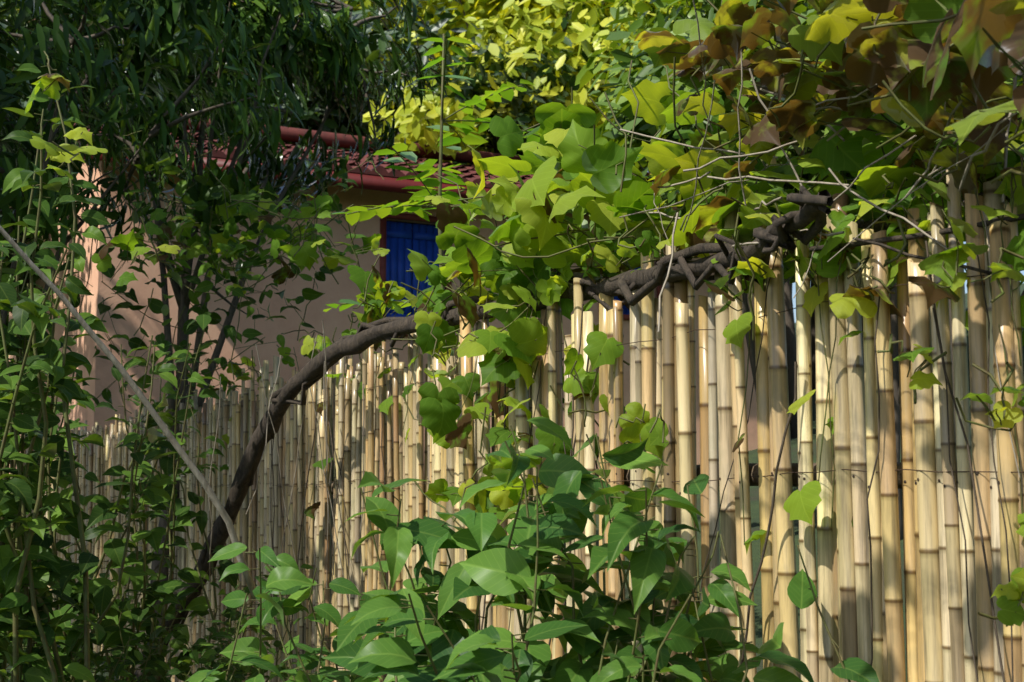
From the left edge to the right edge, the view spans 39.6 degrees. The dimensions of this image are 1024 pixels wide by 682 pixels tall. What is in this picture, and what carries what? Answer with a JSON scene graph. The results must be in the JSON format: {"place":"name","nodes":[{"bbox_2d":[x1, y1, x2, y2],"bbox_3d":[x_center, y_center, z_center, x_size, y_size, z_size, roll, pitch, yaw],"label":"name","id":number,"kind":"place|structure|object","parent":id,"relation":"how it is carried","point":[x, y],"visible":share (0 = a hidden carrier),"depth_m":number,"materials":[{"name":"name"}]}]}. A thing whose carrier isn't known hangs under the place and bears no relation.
{"place":"outdoors","nodes":[
{"label":"outdoors","id":0,"kind":"place"},
{"bbox_2d":[0,0,1023,539],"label":"forest tree","id":1,"kind":"object","parent":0,"point":[376,47],"depth_m":23.30,"materials":[{"name":"green plant"}]},
{"bbox_2d":[16,0,1019,180],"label":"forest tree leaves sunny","id":2,"kind":"object","parent":1,"relation":"on","point":[521,21],"visible":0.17,"depth_m":23.73,"materials":[{"name":"green plant"}]},
{"bbox_2d":[6,283,1023,681],"bbox_3d":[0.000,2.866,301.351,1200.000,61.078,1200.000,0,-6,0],"label":"ground","id":3,"kind":"structure","parent":0,"point":[754,505],"depth_m":12.45,"materials":[{"name":"soil"}]},
{"bbox_2d":[0,63,381,681],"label":"shrub leaves","id":4,"kind":"object","parent":3,"relation":"on","point":[50,569],"visible":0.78,"depth_m":6.20,"materials":[{"name":"green plant"}]},
{"bbox_2d":[0,0,409,681],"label":"tree trunks","id":5,"kind":"object","parent":3,"relation":"on","point":[182,296],"visible":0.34,"depth_m":11.09,"materials":[{"name":"brown plant"}]},
{"bbox_2d":[0,0,447,274],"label":"mango tree leaves","id":6,"kind":"object","parent":5,"relation":"on","point":[146,104],"visible":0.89,"depth_m":10.17,"materials":[{"name":"green plant"}]},
{"bbox_2d":[8,141,757,496],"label":"house walls","id":7,"kind":"structure","parent":3,"relation":"on","point":[266,327],"depth_m":17.49,"materials":[{"name":"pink paint"}]},
{"bbox_2d":[84,144,573,207],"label":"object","id":8,"kind":"object","parent":7,"relation":"on","point":[378,183],"visible":0.08,"depth_m":17.64,"materials":[{"name":"red paint"}]},
{"bbox_2d":[54,101,677,225],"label":"house roof tiles","id":9,"kind":"object","parent":7,"relation":"on","point":[290,134],"visible":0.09,"depth_m":20.81,"materials":[{"name":"tile"}]},
{"bbox_2d":[386,221,640,316],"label":"window shutters","id":10,"kind":"object","parent":7,"relation":"attached to","point":[402,239],"depth_m":18.56,"materials":[{"name":"blue paint"}]},
{"bbox_2d":[380,213,661,336],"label":"window frames","id":11,"kind":"structure","parent":7,"relation":"attached to","point":[405,216],"depth_m":18.39,"materials":[{"name":"paint"}]},
{"bbox_2d":[108,263,901,580],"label":"fence rails","id":12,"kind":"object","parent":3,"relation":"on","point":[754,479],"visible":0.02,"depth_m":4.35,"materials":[{"name":"brown wood"}]},
{"bbox_2d":[0,0,1023,681],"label":"plant stems","id":13,"kind":"object","parent":3,"relation":"on","point":[32,592],"visible":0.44,"depth_m":5.24,"materials":[{"name":"green plant"}]},
{"bbox_2d":[323,36,540,379],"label":"leaves","id":14,"kind":"object","parent":13,"relation":"attached to","point":[426,168],"visible":0.5,"depth_m":7.70,"materials":[{"name":"green plant"}]},
{"bbox_2d":[0,0,1023,296],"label":"forest tree leaves","id":15,"kind":"object","parent":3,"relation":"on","point":[620,84],"visible":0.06,"depth_m":11.16,"materials":[{"name":"green plant"}]},
{"bbox_2d":[0,0,1023,611],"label":"bare branches","id":16,"kind":"object","parent":3,"relation":"on","point":[212,496],"visible":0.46,"depth_m":4.38,"materials":[{"name":"brown plant"}]},
{"bbox_2d":[24,169,1023,681],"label":"bamboo fence","id":17,"kind":"object","parent":3,"relation":"on","point":[936,647],"visible":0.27,"depth_m":4.17,"materials":[{"name":"wood"}]},
{"bbox_2d":[69,270,1023,677],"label":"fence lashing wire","id":18,"kind":"object","parent":17,"relation":"attached to","point":[709,480],"visible":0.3,"depth_m":4.33,"materials":[{"name":"grey metal"}]},
{"bbox_2d":[185,416,878,681],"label":"bush leaves","id":19,"kind":"object","parent":3,"relation":"on","point":[500,569],"visible":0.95,"depth_m":3.77,"materials":[{"name":"green plant"}]},
{"bbox_2d":[134,185,1023,681],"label":"vine trunk","id":20,"kind":"object","parent":3,"relation":"on","point":[780,231],"visible":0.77,"depth_m":5.02,"materials":[{"name":"brown plant"}]},
{"bbox_2d":[24,73,1023,625],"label":"vine leaves","id":21,"kind":"object","parent":20,"relation":"on","point":[556,159],"visible":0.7,"depth_m":5.19,"materials":[{"name":"green plant"}]},
{"bbox_2d":[226,241,1013,681],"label":"thin creeper vines","id":22,"kind":"object","parent":3,"relation":"on","point":[724,487],"visible":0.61,"depth_m":3.99,"materials":[{"name":"brown plant"}]},
{"bbox_2d":[181,469,999,677],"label":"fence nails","id":23,"kind":"object","parent":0,"point":[976,473],"visible":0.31,"depth_m":4.17,"materials":[{"name":"grey metal"}]},
{"bbox_2d":[634,0,1023,184],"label":"vine leaves","id":24,"kind":"object","parent":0,"point":[853,62],"visible":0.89,"depth_m":3.59,"materials":[{"name":"green plant"}]},
{"bbox_2d":[647,171,1023,322],"label":"sky","id":25,"kind":"structure","parent":0,"point":[793,284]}
]}

